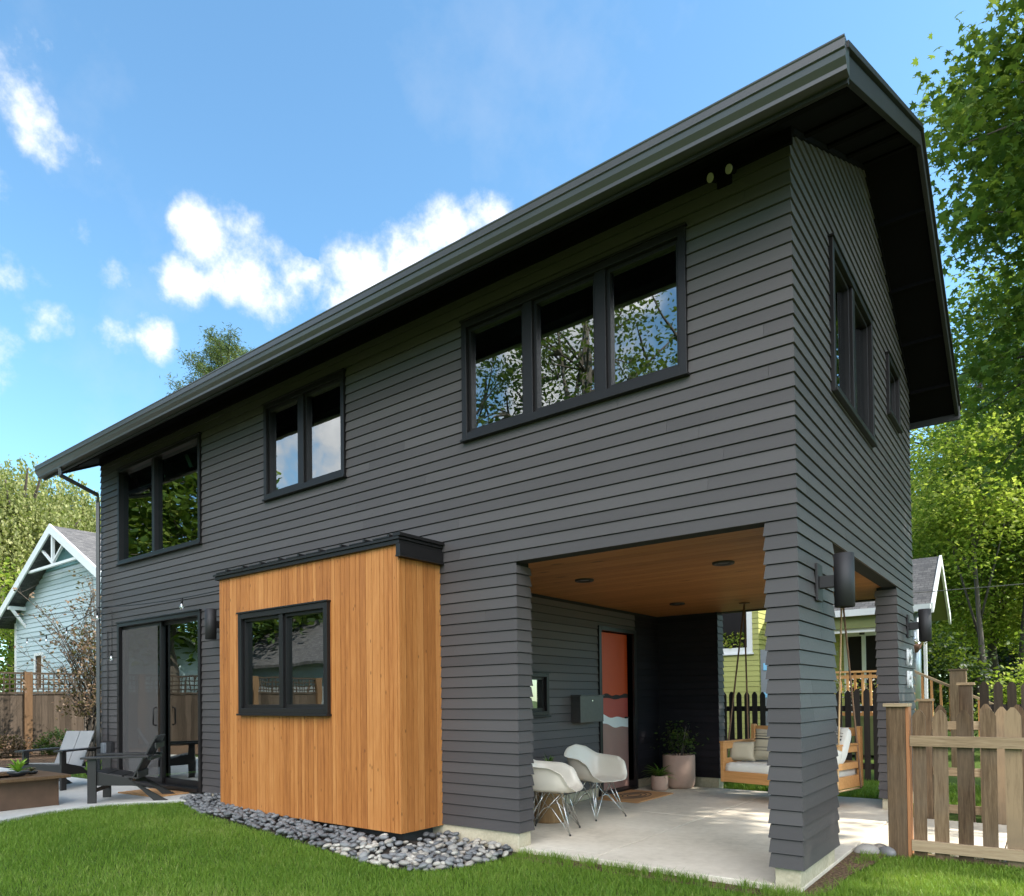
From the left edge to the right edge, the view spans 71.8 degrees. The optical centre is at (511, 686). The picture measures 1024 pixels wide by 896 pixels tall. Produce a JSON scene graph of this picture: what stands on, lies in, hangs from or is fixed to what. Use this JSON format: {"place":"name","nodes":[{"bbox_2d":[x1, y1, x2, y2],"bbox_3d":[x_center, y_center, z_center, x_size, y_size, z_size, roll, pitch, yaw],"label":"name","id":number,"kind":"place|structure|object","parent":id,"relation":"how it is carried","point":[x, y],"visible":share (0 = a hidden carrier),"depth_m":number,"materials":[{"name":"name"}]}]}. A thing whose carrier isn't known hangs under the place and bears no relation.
{"place":"outdoors","nodes":[
{"label":"outdoors","id":0,"kind":"place"},
{"bbox_2d":[0,767,212,821],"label":"patio","id":1,"kind":"structure","parent":0,"point":[74,795],"depth_m":9.21,"materials":[{"name":"concrete"}]},
{"bbox_2d":[0,770,70,810],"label":"fire table","id":2,"kind":"object","parent":1,"relation":"on","point":[39,788],"visible":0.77,"depth_m":8.58,"materials":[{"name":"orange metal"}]},
{"bbox_2d":[7,758,32,776],"bbox_3d":[-6.062,0.978,8.667,0.304,0.233,0.261,-1,-1,37],"label":"bowl plant","id":3,"kind":"object","parent":2,"relation":"on","point":[17,771],"visible":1,"depth_m":8.64,"materials":[{"name":"plant"}]},
{"bbox_2d":[27,767,37,773],"bbox_3d":[-6.070,1.051,8.934,0.166,0.095,0.142,-1,-1,37],"label":"bowl plant","id":4,"kind":"object","parent":2,"relation":"on","point":[30,770],"visible":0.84,"depth_m":8.90,"materials":[{"name":"green plant"}]},
{"bbox_2d":[14,731,100,790],"bbox_3d":[-6.780,1.101,10.709,0.770,0.837,0.992,-1,-1,7],"label":"adirondack chair","id":5,"kind":"object","parent":1,"relation":"on","point":[74,748],"visible":0.84,"depth_m":10.75,"materials":[{"name":"wood"}]},
{"bbox_2d":[80,734,174,803],"bbox_3d":[-4.987,1.055,9.291,0.992,0.837,0.770,0,-1,-14],"label":"adirondack chair","id":6,"kind":"object","parent":1,"relation":"on","point":[106,777],"visible":0.98,"depth_m":9.08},
{"bbox_2d":[118,788,188,796],"bbox_3d":[-4.983,1.471,9.825,0.950,0.016,0.480,-1,-1,33],"label":"doormat","id":7,"kind":"object","parent":1,"relation":"on","point":[140,792],"visible":0.74,"depth_m":9.75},
{"bbox_2d":[0,702,1023,895],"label":"ground","id":8,"kind":"structure","parent":0,"point":[953,816],"depth_m":5.89,"materials":[{"name":"plant"}]},
{"bbox_2d":[0,557,23,691],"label":"broadleaf tree","id":9,"kind":"object","parent":8,"relation":"on","point":[7,633],"visible":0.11,"depth_m":27.09,"materials":[{"name":"green plant"}]},
{"bbox_2d":[0,753,86,767],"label":"planting bed","id":10,"kind":"object","parent":8,"relation":"on","point":[5,761],"depth_m":16.46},
{"bbox_2d":[0,730,36,757],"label":"garden shrub","id":11,"kind":"object","parent":10,"relation":"on","point":[14,741],"visible":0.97,"depth_m":16.97,"materials":[{"name":"brown plant"}]},
{"bbox_2d":[31,726,74,754],"bbox_3d":[-11.355,1.424,17.755,1.234,0.855,1.181,0,-1,-30],"label":"garden shrub","id":12,"kind":"object","parent":10,"relation":"on","point":[44,743],"visible":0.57,"depth_m":17.59,"materials":[{"name":"green plant"}]},
{"bbox_2d":[5,570,102,756],"bbox_3d":[-10.081,-0.552,16.772,1.887,4.624,3.186,-1,-1,37],"label":"dry shrub","id":13,"kind":"object","parent":10,"relation":"on","point":[88,671],"visible":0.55,"depth_m":16.58,"materials":[{"name":"brown plant"}]},
{"bbox_2d":[0,672,91,755],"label":"board fence","id":14,"kind":"object","parent":8,"relation":"on","point":[31,714],"visible":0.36,"depth_m":18.22,"materials":[{"name":"wood"}]},
{"bbox_2d":[0,524,101,691],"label":"blue house","id":15,"kind":"structure","parent":8,"relation":"on","point":[56,555],"depth_m":23.13,"materials":[{"name":"wood"}]},
{"bbox_2d":[34,652,44,690],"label":"window","id":16,"kind":"structure","parent":15,"relation":"in","point":[39,659],"depth_m":24.04,"materials":[{"name":"white paint"}]},
{"bbox_2d":[0,453,101,676],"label":"willow tree","id":17,"kind":"object","parent":8,"relation":"on","point":[25,519],"visible":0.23,"depth_m":32.63,"materials":[{"name":"green plant"}]},
{"bbox_2d":[159,322,253,394],"bbox_3d":[-9.855,-5.223,24.676,4.886,14.504,4.946,-1,-1,37],"label":"broadleaf tree","id":18,"kind":"object","parent":8,"relation":"on","point":[219,354],"visible":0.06,"depth_m":24.14,"materials":[{"name":"green plant"}]},
{"bbox_2d":[193,812,516,871],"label":"pebble bed soil","id":19,"kind":"structure","parent":8,"relation":"on","point":[385,851],"depth_m":6.71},
{"bbox_2d":[180,792,458,847],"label":"river stones","id":20,"kind":"object","parent":19,"relation":"on","point":[205,803],"visible":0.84,"depth_m":7.28,"materials":[{"name":"stone"}]},
{"bbox_2d":[323,843,331,847],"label":"river stone","id":21,"kind":"object","parent":19,"relation":"on","point":[327,845],"visible":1,"depth_m":6.46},
{"bbox_2d":[359,856,368,862],"bbox_3d":[-1.276,1.487,6.088,0.112,0.048,0.067,-16,13,8],"label":"river stone","id":22,"kind":"object","parent":19,"relation":"on","point":[364,858],"visible":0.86,"depth_m":6.07,"materials":[{"name":"stone"}]},
{"bbox_2d":[359,851,367,857],"bbox_3d":[-1.284,1.457,6.127,0.074,0.050,0.096,10,25,40],"label":"river stone","id":23,"kind":"object","parent":22,"relation":"on","point":[363,853],"visible":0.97,"depth_m":6.11,"materials":[{"name":"stone"}]},
{"bbox_2d":[379,835,388,839],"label":"river stone","id":24,"kind":"object","parent":19,"relation":"on","point":[383,837],"visible":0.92,"depth_m":6.57,"materials":[{"name":"stone"}]},
{"bbox_2d":[380,859,389,863],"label":"river stone","id":25,"kind":"object","parent":19,"relation":"on","point":[384,861],"visible":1,"depth_m":5.88,"materials":[{"name":"stone"}]},
{"bbox_2d":[381,854,392,859],"bbox_3d":[-1.071,1.457,6.062,0.112,0.048,0.069,16,-8,-6],"label":"river stone","id":26,"kind":"object","parent":19,"relation":"on","point":[387,856],"visible":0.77,"depth_m":6.04,"materials":[{"name":"stone"}]},
{"bbox_2d":[392,857,401,861],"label":"river stone","id":27,"kind":"object","parent":19,"relation":"on","point":[396,859],"visible":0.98,"depth_m":5.94,"materials":[{"name":"stone"}]},
{"bbox_2d":[395,840,402,845],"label":"river stone","id":28,"kind":"object","parent":19,"relation":"on","point":[398,842],"visible":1,"depth_m":6.47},
{"bbox_2d":[395,852,406,856],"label":"river stone","id":29,"kind":"object","parent":19,"relation":"on","point":[400,854],"visible":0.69,"depth_m":6.08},
{"bbox_2d":[399,860,410,864],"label":"river stone","id":30,"kind":"object","parent":19,"relation":"on","point":[404,862],"visible":1,"depth_m":5.83,"materials":[{"name":"stone"}]},
{"bbox_2d":[404,845,414,850],"bbox_3d":[-0.927,1.460,6.404,0.096,0.049,0.082,8,-6,-7],"label":"river stone","id":31,"kind":"object","parent":19,"relation":"on","point":[409,847],"visible":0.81,"depth_m":6.38,"materials":[{"name":"stone"}]},
{"bbox_2d":[422,848,430,852],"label":"river stone","id":32,"kind":"object","parent":19,"relation":"on","point":[426,850],"visible":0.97,"depth_m":6.29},
{"bbox_2d":[425,858,432,863],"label":"river stone","id":33,"kind":"object","parent":19,"relation":"on","point":[428,860],"visible":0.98,"depth_m":5.88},
{"bbox_2d":[435,864,445,868],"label":"river stone","id":34,"kind":"object","parent":19,"relation":"on","point":[442,866],"visible":0.81,"depth_m":5.79,"materials":[{"name":"stone"}]},
{"bbox_2d":[445,860,453,865],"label":"river stone","id":35,"kind":"object","parent":19,"relation":"on","point":[448,862],"visible":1,"depth_m":5.81,"materials":[{"name":"stone"}]},
{"bbox_2d":[464,860,474,865],"bbox_3d":[-0.353,1.482,5.928,0.102,0.044,0.061,-19,18,-38],"label":"river stone","id":36,"kind":"object","parent":19,"relation":"on","point":[469,862],"visible":0.74,"depth_m":5.91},
{"bbox_2d":[472,856,482,861],"bbox_3d":[-0.291,1.449,5.939,0.095,0.049,0.073,8,-14,-2],"label":"river stone","id":37,"kind":"object","parent":19,"relation":"on","point":[476,859],"visible":1,"depth_m":5.92,"materials":[{"name":"stone"}]},
{"bbox_2d":[478,848,486,853],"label":"river stone","id":38,"kind":"object","parent":19,"relation":"on","point":[483,851],"visible":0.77,"depth_m":6.22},
{"bbox_2d":[502,851,508,857],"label":"river stone","id":39,"kind":"object","parent":19,"relation":"on","point":[505,853],"visible":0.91,"depth_m":6.19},
{"label":"river stone","id":40,"kind":"object","parent":19,"relation":"on","visible":0},
{"bbox_2d":[485,853,492,858],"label":"river stone","id":41,"kind":"object","parent":40,"relation":"on","point":[489,855],"visible":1,"depth_m":6.05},
{"label":"river stone","id":42,"kind":"object","parent":19,"relation":"on","visible":0},
{"bbox_2d":[416,854,425,859],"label":"river stone","id":43,"kind":"object","parent":42,"relation":"on","point":[420,856],"visible":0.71,"depth_m":6.03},
{"label":"river stone","id":44,"kind":"object","parent":19,"relation":"on","visible":0},
{"bbox_2d":[502,845,510,849],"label":"river stone","id":45,"kind":"object","parent":44,"relation":"on","point":[506,847],"visible":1,"depth_m":6.31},
{"label":"river stone","id":46,"kind":"object","parent":19,"relation":"on","visible":0},
{"bbox_2d":[488,844,495,848],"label":"river stone","id":47,"kind":"object","parent":46,"relation":"on","point":[491,846],"visible":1,"depth_m":6.36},
{"label":"river stone","id":48,"kind":"object","parent":19,"relation":"on","visible":0},
{"bbox_2d":[384,838,392,843],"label":"river stone","id":49,"kind":"object","parent":48,"relation":"on","point":[387,841],"visible":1,"depth_m":6.44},
{"label":"river stone","id":50,"kind":"object","parent":19,"relation":"on","visible":0},
{"bbox_2d":[418,863,427,868],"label":"river stone","id":51,"kind":"object","parent":50,"relation":"on","point":[422,865],"visible":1,"depth_m":5.72,"materials":[{"name":"stone"}]},
{"label":"river stone","id":52,"kind":"object","parent":19,"relation":"on","visible":0},
{"bbox_2d":[439,855,446,860],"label":"river stone","id":53,"kind":"object","parent":52,"relation":"on","point":[442,858],"visible":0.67,"depth_m":5.94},
{"bbox_2d":[34,33,960,893],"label":"house","id":54,"kind":"structure","parent":8,"relation":"on","point":[448,531],"depth_m":6.87,"materials":[{"name":"grey"}]},
{"bbox_2d":[0,590,218,660],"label":"string lights","id":55,"kind":"object","parent":54,"relation":"attached to","point":[97,618],"visible":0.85,"depth_m":11.33,"materials":[{"name":"plastic"}]},
{"bbox_2d":[116,432,202,565],"bbox_3d":[-5.191,-2.689,10.437,2.459,1.530,0.185,-1,-1,37],"label":"window","id":56,"kind":"structure","parent":54,"relation":"in","point":[155,459],"depth_m":10.49,"materials":[{"name":"black metal"}]},
{"bbox_2d":[115,609,203,792],"bbox_3d":[-5.184,0.214,10.397,2.484,2.500,0.207,-1,-1,37],"label":"sliding door","id":57,"kind":"structure","parent":54,"relation":"in","point":[137,639],"depth_m":10.59,"materials":[{"name":"black glass"}]},
{"bbox_2d":[205,608,219,639],"bbox_3d":[-3.867,-0.812,9.204,0.150,0.394,0.255,-1,-1,37],"label":"wall lamp","id":58,"kind":"object","parent":54,"relation":"attached to","point":[212,624],"visible":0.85,"depth_m":9.10,"materials":[{"name":"metal"}]},
{"bbox_2d":[236,599,331,715],"bbox_3d":[-2.443,-0.274,7.625,1.609,1.170,0.185,-1,-1,37],"label":"window","id":59,"kind":"structure","parent":54,"relation":"in","point":[286,614],"depth_m":7.58,"materials":[{"name":"black metal"}]},
{"bbox_2d":[261,368,347,501],"bbox_3d":[-2.426,-2.908,8.342,1.544,1.210,0.185,-1,-1,37],"label":"window","id":60,"kind":"structure","parent":54,"relation":"in","point":[303,396],"depth_m":8.32,"materials":[{"name":"black glass"}]},
{"bbox_2d":[530,671,551,717],"bbox_3d":[0.172,0.090,8.351,0.185,0.552,0.769,-1,-1,37],"label":"window","id":61,"kind":"structure","parent":54,"relation":"in","point":[541,677],"depth_m":8.57,"materials":[{"name":"black glass"}]},
{"bbox_2d":[459,222,689,443],"bbox_3d":[0.464,-2.945,6.150,2.299,1.170,0.185,-1,-1,37],"label":"window","id":62,"kind":"structure","parent":54,"relation":"in","point":[599,274],"depth_m":5.99,"materials":[{"name":"black metal"}]},
{"bbox_2d":[571,695,604,722],"bbox_3d":[0.994,0.283,9.229,0.155,0.352,0.600,-1,-1,37],"label":"mailbox","id":63,"kind":"object","parent":54,"relation":"attached to","point":[586,708],"visible":1,"depth_m":9.08,"materials":[{"name":"metal"}]},
{"bbox_2d":[597,625,638,796],"bbox_3d":[1.468,0.332,10.068,0.175,2.330,1.090,-1,-1,37],"label":"front door","id":64,"kind":"structure","parent":54,"relation":"in","point":[613,683],"depth_m":10.22,"materials":[{"name":"orange paint"}]},
{"bbox_2d":[719,602,863,792],"bbox_3d":[3.486,0.039,8.902,0.814,2.393,1.567,0,-1,-40],"label":"swing bed","id":65,"kind":"object","parent":54,"relation":"hanging from","point":[746,761],"visible":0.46,"depth_m":8.91,"materials":[{"name":"brown wood"}]},
{"bbox_2d":[815,552,854,607],"bbox_3d":[2.406,-0.785,5.254,0.255,0.394,0.150,-1,-1,37],"label":"wall lamp","id":66,"kind":"object","parent":54,"relation":"attached to","point":[841,581],"visible":1,"depth_m":5.18,"materials":[{"name":"metal"}]},
{"bbox_2d":[827,233,877,447],"bbox_3d":[3.093,-3.071,6.517,0.185,1.300,1.699,-1,-1,37],"label":"window","id":67,"kind":"structure","parent":54,"relation":"in","point":[851,322],"depth_m":6.48,"materials":[{"name":"black glass"}]},
{"bbox_2d":[884,351,902,433],"bbox_3d":[4.356,-3.378,8.193,0.185,0.700,0.754,-1,-1,37],"label":"window","id":68,"kind":"structure","parent":54,"relation":"in","point":[893,374],"depth_m":8.24,"materials":[{"name":"black glass"}]},
{"bbox_2d":[907,608,931,641],"bbox_3d":[4.993,-0.750,8.664,0.255,0.394,0.150,-1,-1,37],"label":"wall lamp","id":69,"kind":"object","parent":54,"relation":"attached to","point":[923,625],"visible":1,"depth_m":8.59,"materials":[{"name":"metal"}]},
{"bbox_2d":[514,846,888,895],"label":"bare soil","id":70,"kind":"structure","parent":8,"relation":"on","point":[840,869],"depth_m":5.46,"materials":[{"name":"soil"}]},
{"bbox_2d":[723,688,879,782],"bbox_3d":[3.916,0.810,12.643,4.900,1.500,0.162,-1,-1,37],"label":"picket fence","id":71,"kind":"object","parent":8,"relation":"on","point":[847,708],"visible":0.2,"depth_m":11.40,"materials":[{"name":"wood"}]},
{"bbox_2d":[834,670,877,715],"bbox_3d":[6.876,0.594,15.032,2.180,1.840,0.140,-1,-1,37],"label":"deck railing","id":72,"kind":"object","parent":8,"relation":"on","point":[862,676],"visible":0.14,"depth_m":14.70,"materials":[{"name":"wood"}]},
{"bbox_2d":[835,678,876,704],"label":"potted flowers","id":73,"kind":"object","parent":72,"relation":"attached to","point":[837,687],"visible":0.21,"depth_m":15.06,"materials":[{"name":"green plant"}]},
{"bbox_2d":[854,844,879,853],"bbox_3d":[3.083,1.432,6.144,0.204,0.137,0.158,-8,-4,30],"label":"river stone","id":74,"kind":"object","parent":8,"relation":"on","point":[871,848],"visible":0.51,"depth_m":6.10,"materials":[{"name":"stone"}]},
{"bbox_2d":[875,843,885,847],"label":"river stone","id":75,"kind":"object","parent":8,"relation":"on","point":[878,845],"visible":0.34,"depth_m":6.21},
{"bbox_2d":[878,846,895,857],"bbox_3d":[3.235,1.430,6.107,0.116,0.106,0.190,0,-7,-13],"label":"river stone","id":76,"kind":"object","parent":8,"relation":"on","point":[890,850],"visible":0.62,"depth_m":6.05,"materials":[{"name":"stone"}]},
{"bbox_2d":[836,494,1017,703],"bbox_3d":[14.542,-3.284,29.602,12.498,10.731,10.035,-1,-1,37],"label":"broadleaf tree","id":77,"kind":"object","parent":8,"relation":"on","point":[955,650],"visible":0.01,"depth_m":27.02,"materials":[{"name":"green plant"}]},
{"bbox_2d":[883,703,1023,870],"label":"picket fence","id":78,"kind":"object","parent":8,"relation":"on","point":[907,791],"visible":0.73,"depth_m":5.85,"materials":[{"name":"brown wood"}]},
{"bbox_2d":[914,670,993,736],"bbox_3d":[8.229,0.391,13.255,1.385,1.526,0.120,-1,-1,37],"label":"stair railing","id":79,"kind":"object","parent":8,"relation":"on","point":[931,685],"visible":0.23,"depth_m":13.37,"materials":[{"name":"brown wood"}]},
{"bbox_2d":[948,668,967,766],"bbox_3d":[8.184,0.568,12.942,0.290,1.790,0.290,-1,-1,37],"label":"wooden post","id":80,"kind":"object","parent":8,"relation":"on","point":[958,675],"visible":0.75,"depth_m":12.88,"materials":[{"name":"brown wood"}]},
{"bbox_2d":[909,361,1022,715],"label":"broadleaf tree","id":81,"kind":"object","parent":8,"relation":"on","point":[976,691],"depth_m":26.65,"materials":[{"name":"green plant"}]},
{"bbox_2d":[909,0,1023,509],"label":"maple tree","id":82,"kind":"object","parent":8,"relation":"on","point":[981,106],"visible":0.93,"depth_m":10.70,"materials":[{"name":"green plant"}]},
{"bbox_2d":[910,399,1023,701],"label":"slim tree","id":83,"kind":"object","parent":8,"relation":"on","point":[970,503],"visible":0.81,"depth_m":18.32,"materials":[{"name":"green plant"}]},
{"bbox_2d":[910,412,1023,702],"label":"broadleaf tree","id":84,"kind":"object","parent":8,"relation":"on","point":[997,621],"visible":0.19,"depth_m":20.63,"materials":[{"name":"green plant"}]},
{"bbox_2d":[911,427,1022,668],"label":"slim tree","id":85,"kind":"object","parent":8,"relation":"on","point":[961,643],"visible":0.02,"depth_m":23.06,"materials":[{"name":"green plant"}]},
{"bbox_2d":[911,344,1023,695],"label":"slim tree","id":86,"kind":"object","parent":8,"relation":"on","point":[1006,563],"visible":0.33,"depth_m":19.50,"materials":[{"name":"green plant"}]},
{"bbox_2d":[921,619,1013,735],"bbox_3d":[10.942,-0.175,18.370,3.224,3.392,3.255,-1,-1,-9],"label":"garden shrub","id":87,"kind":"object","parent":8,"relation":"on","point":[935,664],"visible":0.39,"depth_m":17.77,"materials":[{"name":"green plant"}]},
{"bbox_2d":[916,682,1023,824],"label":"picket fence","id":88,"kind":"object","parent":8,"relation":"on","point":[965,698],"visible":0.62,"depth_m":7.50,"materials":[{"name":"brown wood"}]},
{"bbox_2d":[928,242,1023,479],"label":"broadleaf tree","id":89,"kind":"object","parent":8,"relation":"on","point":[961,306],"visible":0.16,"depth_m":20.04,"materials":[{"name":"green plant"}]},
{"bbox_2d":[935,599,1020,717],"bbox_3d":[21.590,-1.068,29.190,15.912,7.566,6.722,-1,-1,37],"label":"hedge tree","id":90,"kind":"object","parent":8,"relation":"on","point":[1002,660],"visible":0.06,"depth_m":29.25,"materials":[{"name":"green plant"}]},
{"bbox_2d":[969,614,1017,675],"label":"flowers","id":91,"kind":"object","parent":8,"relation":"on","point":[999,657],"depth_m":32.00,"materials":[{"name":"plant"}]},
{"bbox_2d":[971,657,1023,720],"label":"garden shrub","id":92,"kind":"object","parent":8,"relation":"on","point":[1009,677],"visible":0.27,"depth_m":14.95,"materials":[{"name":"green plant"}]},
{"bbox_2d":[979,681,1023,713],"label":"picket fence","id":93,"kind":"object","parent":8,"relation":"on","point":[998,694],"visible":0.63,"depth_m":9.15,"materials":[{"name":"wood"}]},
{"bbox_2d":[1001,610,1023,657],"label":"garden shrub","id":94,"kind":"object","parent":8,"relation":"on","point":[1017,639],"visible":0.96,"depth_m":18.60,"materials":[{"name":"green plant"}]},
{"bbox_2d":[0,0,1023,691],"label":"sky","id":95,"kind":"structure","parent":0,"point":[169,169],"materials":[{"name":"blue"}]},
{"bbox_2d":[52,761,980,805],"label":"grass","id":96,"kind":"structure","parent":0,"point":[870,789],"depth_m":10.13,"materials":[{"name":"plant"}]},
{"bbox_2d":[520,785,887,891],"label":"carport slab","id":97,"kind":"structure","parent":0,"point":[716,834],"depth_m":6.99,"materials":[{"name":"concrete"}]},
{"bbox_2d":[534,791,564,823],"bbox_3d":[0.409,1.222,7.758,0.344,0.500,0.341,-1,-1,37],"label":"stump table","id":98,"kind":"object","parent":97,"relation":"on","point":[549,816],"visible":0.38,"depth_m":7.61,"materials":[{"name":"wood"}]},
{"bbox_2d":[532,759,582,835],"bbox_3d":[0.389,1.059,7.192,0.630,0.806,0.639,-1,-1,17],"label":"armchair","id":99,"kind":"object","parent":97,"relation":"on","point":[559,778],"visible":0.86,"depth_m":7.05,"materials":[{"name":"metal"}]},
{"bbox_2d":[564,744,626,820],"bbox_3d":[0.946,1.067,8.059,0.639,0.806,0.630,0,-1,-37],"label":"armchair","id":100,"kind":"object","parent":97,"relation":"on","point":[586,763],"visible":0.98,"depth_m":8.15,"materials":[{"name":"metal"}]},
{"bbox_2d":[594,790,672,802],"bbox_3d":[1.654,1.475,9.573,0.660,0.022,1.060,-1,-1,37],"label":"doormat","id":101,"kind":"object","parent":97,"relation":"on","point":[634,796],"visible":0.97,"depth_m":9.49,"materials":[{"name":"wicker"}]},
{"bbox_2d":[644,763,674,790],"bbox_3d":[2.155,1.282,10.195,0.550,0.419,0.519,-1,-1,37],"label":"planter","id":102,"kind":"object","parent":97,"relation":"on","point":[659,780],"visible":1,"depth_m":10.10,"materials":[{"name":"ceramic"}]},
{"bbox_2d":[650,720,708,788],"bbox_3d":[2.516,0.996,10.507,0.736,0.993,0.724,-1,-1,37],"label":"planter","id":103,"kind":"object","parent":97,"relation":"on","point":[681,768],"visible":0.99,"depth_m":10.31,"materials":[{"name":"ceramic"}]},
{"bbox_2d":[722,555,950,754],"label":"green house","id":104,"kind":"structure","parent":0,"point":[928,574],"depth_m":17.09,"materials":[{"name":"wood"}]},
{"bbox_2d":[722,612,753,655],"bbox_3d":[5.199,-1.439,17.546,1.570,1.330,0.075,-1,-1,37],"label":"window","id":105,"kind":"structure","parent":104,"relation":"in","point":[731,621],"depth_m":17.33,"materials":[{"name":"glass"}]},
{"bbox_2d":[843,632,877,711],"bbox_3d":[8.641,-0.359,17.337,0.905,1.980,0.075,-1,-1,37],"label":"french door","id":106,"kind":"structure","parent":104,"relation":"in","point":[862,651],"depth_m":17.40,"materials":[{"name":"white paint"}]},
{"bbox_2d":[913,638,926,652],"bbox_3d":[8.399,-0.863,14.841,0.627,0.330,0.450,0,-1,-15],"label":"hanging basket","id":107,"kind":"object","parent":104,"relation":"hanging from","point":[917,647],"visible":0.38,"depth_m":14.70,"materials":[{"name":"brown plant"}]},
{"bbox_2d":[862,818,1006,861],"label":"path","id":108,"kind":"structure","parent":0,"point":[881,835],"depth_m":6.79,"materials":[{"name":"concrete"}]},
{"bbox_2d":[913,583,1023,592],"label":"power line","id":109,"kind":"object","parent":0,"point":[968,588],"visible":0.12,"depth_m":13.59,"materials":[{"name":"rubber"}]},
{"label":"river stone","id":110,"kind":"object","parent":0,"visible":0},
{"bbox_2d":[448,844,457,849],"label":"river stone","id":111,"kind":"object","parent":110,"relation":"on","point":[452,846],"visible":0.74,"depth_m":6.39,"materials":[{"name":"stone"}]},
{"label":"river stone","id":112,"kind":"object","parent":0,"visible":0},
{"bbox_2d":[339,842,350,846],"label":"river stone","id":113,"kind":"object","parent":112,"relation":"on","point":[344,844],"visible":0.77,"depth_m":6.43,"materials":[{"name":"stone"}]},
{"label":"river stone","id":114,"kind":"object","parent":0,"visible":0},
{"bbox_2d":[463,856,471,860],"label":"river stone","id":115,"kind":"object","parent":114,"relation":"on","point":[467,858],"visible":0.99,"depth_m":5.97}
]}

